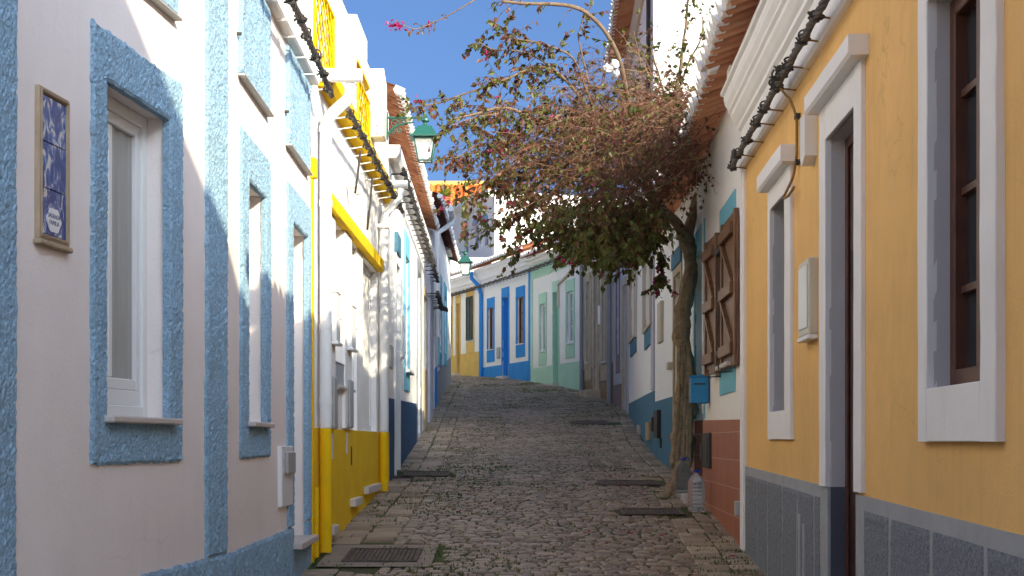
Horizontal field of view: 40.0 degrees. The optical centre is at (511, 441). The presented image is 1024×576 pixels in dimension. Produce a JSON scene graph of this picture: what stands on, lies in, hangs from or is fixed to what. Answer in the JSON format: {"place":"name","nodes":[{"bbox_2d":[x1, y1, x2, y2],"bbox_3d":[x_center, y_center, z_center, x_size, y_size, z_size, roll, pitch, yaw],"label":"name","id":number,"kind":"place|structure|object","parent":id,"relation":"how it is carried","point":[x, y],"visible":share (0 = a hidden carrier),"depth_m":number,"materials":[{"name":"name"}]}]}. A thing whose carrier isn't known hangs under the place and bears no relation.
{"place":"outdoors","nodes":[
{"label":"outdoors","id":0,"kind":"place"},
{"bbox_2d":[342,0,626,196],"label":"sky","id":1,"kind":"structure","parent":0,"point":[420,64],"materials":[{"name":"blue"}]},
{"bbox_2d":[307,376,737,575],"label":"street","id":2,"kind":"structure","parent":0,"point":[369,570],"depth_m":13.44,"materials":[{"name":"grey stone"}]},
{"bbox_2d":[315,545,437,566],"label":"pavement slab","id":3,"kind":"structure","parent":2,"relation":"on","point":[337,554],"depth_m":11.14,"materials":[{"name":"concrete"}]},
{"bbox_2d":[341,548,422,561],"bbox_3d":[-1.035,0.912,11.300,0.590,0.024,0.700,0,4,0],"label":"drain grate","id":4,"kind":"object","parent":3,"relation":"in","point":[363,554],"visible":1,"depth_m":11.29,"materials":[{"name":"metal"}]},
{"bbox_2d":[402,471,449,476],"bbox_3d":[-1.120,0.424,18.450,0.600,0.024,0.600,0,4,0],"label":"drain grate","id":5,"kind":"object","parent":2,"relation":"on","point":[432,473],"visible":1,"depth_m":18.35,"materials":[{"name":"metal"}]},
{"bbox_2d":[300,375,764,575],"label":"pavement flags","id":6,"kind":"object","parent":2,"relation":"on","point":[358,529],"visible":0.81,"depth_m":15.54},
{"bbox_2d":[676,457,690,497],"bbox_3d":[1.895,0.393,15.550,0.172,0.450,0.172,0,0,0],"label":"water bottle","id":7,"kind":"object","parent":6,"relation":"on","point":[683,472],"visible":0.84,"depth_m":15.48,"materials":[{"name":"clear plastic"}]},
{"bbox_2d":[688,469,704,511],"bbox_3d":[1.865,0.490,14.250,0.176,0.432,0.176,0,0,0],"label":"water bottle","id":8,"kind":"object","parent":6,"relation":"on","point":[696,491],"visible":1,"depth_m":14.18,"materials":[{"name":"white plastic"}]},
{"bbox_2d":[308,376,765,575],"bbox_3d":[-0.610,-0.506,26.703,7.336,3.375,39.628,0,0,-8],"label":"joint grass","id":9,"kind":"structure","parent":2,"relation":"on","point":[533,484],"depth_m":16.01,"materials":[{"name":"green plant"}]},
{"bbox_2d":[383,0,721,496],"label":"bougainvillea tree","id":10,"kind":"object","parent":2,"relation":"on","point":[605,221],"visible":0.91,"depth_m":14.28,"materials":[{"name":"brown plant"}]},
{"bbox_2d":[601,59,618,77],"bbox_3d":[0.985,-3.750,14.152,0.193,0.196,0.111,0,0,0],"label":"plastic bag","id":11,"kind":"object","parent":10,"relation":"attached to","point":[615,62],"visible":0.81,"depth_m":14.12,"materials":[{"name":"white plastic"}]},
{"bbox_2d":[574,421,608,424],"bbox_3d":[1.525,-0.366,27.200,0.650,0.024,0.600,0,6,0],"label":"drain grate","id":12,"kind":"object","parent":2,"relation":"on","point":[592,422],"visible":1,"depth_m":27.20,"materials":[{"name":"metal"}]},
{"bbox_2d":[458,441,734,575],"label":"fallen bracts","id":13,"kind":"object","parent":2,"relation":"on","point":[632,519],"visible":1,"depth_m":13.95,"materials":[{"name":"plant"}]},
{"bbox_2d":[598,480,660,485],"bbox_3d":[1.435,0.508,17.275,0.730,0.025,0.550,0,4,0],"label":"drain grate","id":14,"kind":"object","parent":2,"relation":"on","point":[629,482],"visible":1,"depth_m":17.21,"materials":[{"name":"metal"}]},
{"bbox_2d":[619,508,684,515],"bbox_3d":[1.410,0.711,14.250,0.620,0.024,0.500,0,4,0],"label":"drain grate","id":15,"kind":"object","parent":2,"relation":"on","point":[644,511],"visible":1,"depth_m":14.21,"materials":[{"name":"metal"}]},
{"bbox_3d":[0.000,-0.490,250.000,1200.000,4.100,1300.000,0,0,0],"label":"ground","id":16,"kind":"structure","parent":0,"visible":0},
{"bbox_2d":[0,0,229,575],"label":"terraced house","id":17,"kind":"structure","parent":16,"relation":"on","point":[113,390],"depth_m":6.27,"materials":[{"name":"white paint"}]},
{"bbox_2d":[33,84,72,253],"bbox_3d":[-1.775,-1.048,5.448,0.036,0.603,0.296,0,0,7],"label":"tile plaque","id":18,"kind":"object","parent":17,"relation":"attached to","point":[52,172],"visible":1,"depth_m":5.43,"materials":[{"name":"tile"}]},
{"bbox_2d":[89,18,183,465],"bbox_3d":[-1.744,-0.825,6.365,0.229,1.855,1.089,0,0,7],"label":"window","id":19,"kind":"structure","parent":17,"relation":"in","point":[121,430],"depth_m":6.49,"materials":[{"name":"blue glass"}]},
{"bbox_2d":[227,0,318,575],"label":"terraced house","id":20,"kind":"structure","parent":16,"relation":"on","point":[269,402],"depth_m":8.95,"materials":[{"name":"white paint"}]},
{"bbox_2d":[239,125,274,458],"bbox_3d":[-1.608,-0.847,8.504,0.228,1.900,1.037,0,0,-1],"label":"window","id":21,"kind":"structure","parent":20,"relation":"in","point":[254,166],"depth_m":8.33,"materials":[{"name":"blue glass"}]},
{"bbox_2d":[265,0,333,98],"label":"power cable","id":22,"kind":"object","parent":20,"relation":"attached to","point":[302,19],"visible":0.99,"depth_m":9.72,"materials":[{"name":"black rubber"}]},
{"bbox_2d":[286,180,318,575],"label":"door","id":23,"kind":"structure","parent":20,"relation":"in","point":[298,213],"depth_m":10.35,"materials":[{"name":"white paint"}]},
{"bbox_2d":[310,0,407,562],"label":"terraced house","id":24,"kind":"structure","parent":16,"relation":"on","point":[350,374],"depth_m":13.06,"materials":[{"name":"paint"}]},
{"bbox_2d":[336,361,347,389],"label":"window","id":25,"kind":"structure","parent":24,"relation":"in","point":[341,366],"depth_m":12.72,"materials":[{"name":"stone"}]},
{"bbox_2d":[334,106,404,213],"bbox_3d":[-1.425,-2.794,14.473,0.249,0.118,5.459,0,0,0],"label":"power cable","id":26,"kind":"object","parent":24,"relation":"attached to","point":[356,125],"visible":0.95,"depth_m":13.61,"materials":[{"name":"black rubber"}]},
{"bbox_2d":[354,151,360,193],"bbox_3d":[-1.414,-2.459,12.874,0.044,0.372,0.196,0,0,-17],"label":"drop cable","id":27,"kind":"object","parent":26,"relation":"hanging from","point":[357,176],"visible":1,"depth_m":12.82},
{"bbox_2d":[366,177,372,229],"bbox_3d":[-1.406,-2.343,13.893,0.044,0.502,0.196,0,0,-17],"label":"drop cable","id":28,"kind":"object","parent":24,"relation":"attached to","point":[368,219],"visible":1,"depth_m":13.85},
{"bbox_2d":[386,112,439,162],"bbox_3d":[-1.213,-3.723,17.200,0.657,0.615,0.357,0,0,0],"label":"street lamp","id":29,"kind":"object","parent":24,"relation":"attached to","point":[424,133],"visible":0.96,"depth_m":17.16,"materials":[{"name":"green metal"}]},
{"bbox_2d":[386,82,439,480],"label":"terraced house","id":30,"kind":"structure","parent":16,"relation":"on","point":[410,354],"depth_m":21.06,"materials":[{"name":"paint"}]},
{"bbox_2d":[394,232,400,475],"bbox_3d":[-1.526,-1.125,18.822,0.060,3.250,0.911,0,0,-1],"label":"door","id":31,"kind":"structure","parent":30,"relation":"in","point":[397,239],"depth_m":18.82,"materials":[{"name":"blue paint"}]},
{"bbox_2d":[403,229,414,391],"bbox_3d":[-1.595,-1.910,20.877,0.286,2.320,1.139,0,0,-1],"label":"window","id":32,"kind":"structure","parent":30,"relation":"in","point":[408,372],"depth_m":20.82,"materials":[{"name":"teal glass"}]},
{"bbox_2d":[391,167,439,282],"bbox_3d":[-1.477,-3.312,22.927,0.235,0.313,10.557,0,0,-1],"label":"power cable","id":33,"kind":"object","parent":30,"relation":"attached to","point":[418,220],"visible":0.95,"depth_m":21.76,"materials":[{"name":"metal"}]},
{"bbox_2d":[416,256,421,442],"bbox_3d":[-1.604,-1.476,24.260,0.032,3.249,1.411,0,0,-1],"label":"door","id":34,"kind":"structure","parent":30,"relation":"in","point":[418,266],"depth_m":24.20,"materials":[{"name":"paint"}]},
{"bbox_2d":[422,285,427,430],"bbox_3d":[-1.628,-1.450,26.341,0.032,2.800,1.490,0,0,-1],"label":"door","id":35,"kind":"structure","parent":30,"relation":"in","point":[425,371],"depth_m":26.27,"materials":[{"name":"white glass"}]},
{"bbox_2d":[424,166,459,414],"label":"terraced house","id":36,"kind":"structure","parent":16,"relation":"on","point":[443,242],"depth_m":32.92,"materials":[{"name":"white paint"}]},
{"bbox_2d":[427,290,447,311],"bbox_3d":[-1.516,-2.829,28.952,0.298,0.247,4.304,0,0,0],"label":"power cable","id":37,"kind":"object","parent":36,"relation":"attached to","point":[438,297],"visible":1,"depth_m":28.00,"materials":[{"name":"metal"}]},
{"bbox_2d":[438,274,441,367],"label":"window","id":38,"kind":"structure","parent":36,"relation":"in","point":[439,347],"depth_m":32.74,"materials":[{"name":"blue glass"}]},
{"bbox_2d":[433,181,454,200],"bbox_3d":[-1.752,-6.451,36.712,0.772,0.661,0.618,0,0,43],"label":"potted plant","id":39,"kind":"object","parent":36,"relation":"on","point":[446,193],"visible":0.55,"depth_m":36.61,"materials":[{"name":"green plant"}]},
{"bbox_2d":[443,282,446,367],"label":"window","id":40,"kind":"structure","parent":36,"relation":"in","point":[445,287],"depth_m":34.82,"materials":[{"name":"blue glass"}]},
{"bbox_2d":[449,249,472,275],"bbox_3d":[-1.376,-4.819,37.800,0.652,0.704,0.408,0,0,0],"label":"street lamp","id":41,"kind":"object","parent":36,"relation":"attached to","point":[465,260],"visible":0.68,"depth_m":37.70,"materials":[{"name":"green metal"}]},
{"bbox_2d":[428,181,490,205],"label":"roofed house","id":42,"kind":"structure","parent":16,"relation":"on","point":[434,185],"depth_m":61.34,"materials":[{"name":"paint"}]},
{"bbox_2d":[450,257,507,278],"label":"boundary wall","id":43,"kind":"structure","parent":16,"relation":"on","point":[455,266],"depth_m":47.90,"materials":[{"name":"paint"}]},
{"bbox_2d":[451,246,536,375],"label":"terraced house","id":44,"kind":"structure","parent":16,"relation":"on","point":[464,334],"depth_m":44.46,"materials":[{"name":"white paint"}]},
{"bbox_2d":[451,297,452,356],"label":"window","id":45,"kind":"structure","parent":44,"relation":"in","point":[451,297],"depth_m":45.58,"materials":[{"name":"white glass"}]},
{"bbox_2d":[451,294,460,374],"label":"door","id":46,"kind":"structure","parent":44,"relation":"in","point":[457,297],"depth_m":45.25,"materials":[{"name":"paint"}]},
{"bbox_2d":[451,287,477,296],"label":"power cable","id":47,"kind":"object","parent":44,"relation":"attached to","point":[461,292],"visible":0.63,"depth_m":44.19,"materials":[{"name":"metal"}]},
{"bbox_2d":[466,287,473,353],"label":"window","id":48,"kind":"structure","parent":44,"relation":"in","point":[469,295],"depth_m":44.02,"materials":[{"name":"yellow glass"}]},
{"bbox_2d":[468,236,548,380],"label":"terraced house","id":49,"kind":"structure","parent":16,"relation":"on","point":[504,329],"depth_m":41.34,"materials":[{"name":"white paint"}]},
{"bbox_2d":[486,297,494,362],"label":"window","id":50,"kind":"structure","parent":49,"relation":"in","point":[490,301],"depth_m":42.39,"materials":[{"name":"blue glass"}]},
{"bbox_2d":[471,272,526,289],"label":"power cable","id":51,"kind":"object","parent":49,"relation":"attached to","point":[499,279],"visible":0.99,"depth_m":41.00,"materials":[{"name":"metal"}]},
{"bbox_2d":[496,286,509,378],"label":"door","id":52,"kind":"structure","parent":49,"relation":"in","point":[505,302],"depth_m":41.35,"materials":[{"name":"blue paint"}]},
{"bbox_2d":[516,285,524,357],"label":"window","id":53,"kind":"structure","parent":49,"relation":"in","point":[520,291],"depth_m":40.00,"materials":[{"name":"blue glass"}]},
{"bbox_2d":[453,189,581,256],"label":"tall house","id":54,"kind":"structure","parent":16,"relation":"on","point":[483,249],"depth_m":49.09,"materials":[{"name":"paint"}]},
{"bbox_2d":[461,220,467,251],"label":"window","id":55,"kind":"structure","parent":54,"relation":"in","point":[464,224],"depth_m":51.19,"materials":[{"name":"grey glass"}]},
{"bbox_2d":[472,219,478,248],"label":"window","id":56,"kind":"structure","parent":54,"relation":"in","point":[474,222],"depth_m":50.14,"materials":[{"name":"grey glass"}]},
{"bbox_2d":[482,213,487,245],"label":"window","id":57,"kind":"structure","parent":54,"relation":"in","point":[486,217],"depth_m":49.29,"materials":[{"name":"grey glass"}]},
{"bbox_2d":[519,240,583,389],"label":"terraced house","id":58,"kind":"structure","parent":16,"relation":"on","point":[554,327],"depth_m":37.23,"materials":[{"name":"green paint"}]},
{"bbox_2d":[538,292,546,365],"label":"window","id":59,"kind":"structure","parent":58,"relation":"in","point":[542,298],"depth_m":38.22,"materials":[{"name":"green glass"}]},
{"bbox_2d":[521,253,572,272],"bbox_3d":[1.014,-4.691,36.998,0.295,0.101,4.309,0,0,-17],"label":"power cable","id":60,"kind":"object","parent":58,"relation":"attached to","point":[530,269],"visible":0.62,"depth_m":37.66,"materials":[{"name":"metal"}]},
{"bbox_2d":[546,280,559,385],"bbox_3d":[1.162,-2.748,37.020,0.410,2.940,0.543,0,0,-17],"label":"door","id":61,"kind":"structure","parent":58,"relation":"in","point":[555,311],"depth_m":37.23,"materials":[{"name":"green paint"}]},
{"bbox_2d":[565,278,574,358],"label":"window","id":62,"kind":"structure","parent":58,"relation":"in","point":[569,284],"depth_m":36.08,"materials":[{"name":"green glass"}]},
{"bbox_2d":[578,255,612,402],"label":"terraced house","id":63,"kind":"structure","parent":16,"relation":"on","point":[596,377],"depth_m":33.62,"materials":[{"name":"grey paint"}]},
{"bbox_2d":[584,272,591,380],"bbox_3d":[1.864,-2.800,34.353,0.120,2.600,0.758,0,0,-8],"label":"window","id":64,"kind":"structure","parent":63,"relation":"in","point":[588,364],"depth_m":34.12,"materials":[{"name":"grey paint"}]},
{"bbox_2d":[578,273,600,397],"bbox_3d":[1.918,-2.488,33.408,0.520,3.423,1.012,0,0,-8],"label":"door","id":65,"kind":"structure","parent":63,"relation":"in","point":[593,393],"depth_m":33.18,"materials":[{"name":"grey wood"}]},
{"bbox_2d":[600,270,606,381],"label":"window","id":66,"kind":"structure","parent":63,"relation":"in","point":[603,364],"depth_m":32.67,"materials":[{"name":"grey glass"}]},
{"bbox_2d":[613,233,626,411],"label":"terraced house","id":67,"kind":"structure","parent":16,"relation":"on","point":[620,343],"depth_m":30.43,"materials":[{"name":"grey paint"}]},
{"bbox_2d":[616,264,619,373],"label":"window","id":68,"kind":"structure","parent":67,"relation":"in","point":[617,356],"depth_m":30.60,"materials":[{"name":"glass"}]},
{"bbox_2d":[622,276,626,411],"bbox_3d":[2.383,-1.942,29.633,0.042,3.016,0.799,0,0,-4],"label":"door","id":69,"kind":"structure","parent":67,"relation":"in","point":[624,281],"depth_m":29.89,"materials":[{"name":"grey paint"}]},
{"bbox_2d":[604,0,715,453],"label":"terraced house","id":70,"kind":"structure","parent":16,"relation":"on","point":[667,17],"depth_m":23.54,"materials":[{"name":"paint"}]},
{"bbox_2d":[628,267,636,357],"bbox_3d":[2.329,-2.540,27.177,0.071,1.720,2.097,0,0,2],"label":"window","id":71,"kind":"structure","parent":70,"relation":"in","point":[632,340],"depth_m":27.15,"materials":[{"name":"teal paint"}]},
{"bbox_2d":[642,254,651,349],"bbox_3d":[2.225,-2.365,22.601,0.162,1.670,2.050,0,0,2],"label":"window","id":72,"kind":"structure","parent":70,"relation":"in","point":[646,330],"depth_m":23.36,"materials":[{"name":"teal paint"}]},
{"bbox_2d":[645,176,692,470],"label":"terraced house","id":73,"kind":"structure","parent":16,"relation":"on","point":[665,378],"depth_m":19.42,"materials":[{"name":"paint"}]},
{"bbox_2d":[671,245,681,421],"bbox_3d":[2.125,-0.887,18.138,0.040,3.187,1.096,0,0,1],"label":"door","id":74,"kind":"structure","parent":73,"relation":"in","point":[676,259],"depth_m":18.48,"materials":[{"name":"teal paint"}]},
{"bbox_2d":[662,60,741,548],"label":"terraced house","id":75,"kind":"structure","parent":16,"relation":"on","point":[717,349],"depth_m":13.20,"materials":[{"name":"paint"}]},
{"bbox_2d":[680,218,704,503],"bbox_3d":[2.052,-0.758,15.645,0.375,3.244,1.316,0,0,2],"label":"door","id":76,"kind":"structure","parent":75,"relation":"in","point":[698,235],"depth_m":15.79,"materials":[{"name":"teal paint"}]},
{"bbox_2d":[688,374,708,403],"bbox_3d":[1.926,-0.548,14.554,0.200,0.306,0.200,0,0,2],"label":"mailbox","id":77,"kind":"object","parent":75,"relation":"attached to","point":[698,389],"visible":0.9,"depth_m":14.46,"materials":[{"name":"blue metal"}]},
{"bbox_2d":[702,189,738,395],"bbox_3d":[1.978,-1.320,12.924,0.292,1.760,2.150,0,0,2],"label":"window","id":78,"kind":"structure","parent":75,"relation":"in","point":[720,255],"depth_m":12.71,"materials":[{"name":"brown wood"}]},
{"bbox_2d":[694,0,1023,575],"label":"terraced house","id":79,"kind":"structure","parent":16,"relation":"on","point":[883,339],"depth_m":6.52,"materials":[{"name":"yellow paint"}]},
{"bbox_2d":[757,144,794,439],"bbox_3d":[1.796,-0.961,9.586,0.112,1.891,1.152,0,0,2],"label":"window","id":80,"kind":"structure","parent":79,"relation":"in","point":[776,175],"depth_m":9.33,"materials":[{"name":"white paint"}]},
{"bbox_2d":[727,0,829,171],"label":"power cable","id":81,"kind":"object","parent":79,"relation":"attached to","point":[816,15],"visible":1,"depth_m":8.84,"materials":[{"name":"black rubber"}]},
{"bbox_2d":[768,75,783,88],"bbox_3d":[1.680,-2.293,8.945,0.104,0.106,0.111,0,0,0],"label":"cable joint","id":82,"kind":"object","parent":81,"relation":"attached to","point":[771,82],"visible":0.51,"depth_m":8.93,"materials":[{"name":"black plastic"}]},
{"bbox_2d":[771,65,788,80],"bbox_3d":[1.673,-2.296,8.742,0.128,0.100,0.114,0,0,0],"label":"cable joint","id":83,"kind":"object","parent":81,"relation":"attached to","point":[778,69],"visible":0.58,"depth_m":8.73,"materials":[{"name":"black plastic"}]},
{"bbox_2d":[779,88,800,199],"bbox_3d":[1.753,-1.895,8.958,0.123,0.689,0.251,0,0,0],"label":"drop cable","id":84,"kind":"object","parent":79,"relation":"attached to","point":[797,116],"visible":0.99,"depth_m":8.88,"materials":[{"name":"black rubber"}]},
{"bbox_2d":[804,34,868,575],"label":"door","id":85,"kind":"structure","parent":79,"relation":"in","point":[839,91],"depth_m":7.71,"materials":[{"name":"white paint"}]},
{"bbox_2d":[917,0,1005,441],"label":"window","id":86,"kind":"structure","parent":79,"relation":"in","point":[972,408],"depth_m":5.44,"materials":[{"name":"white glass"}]}
]}

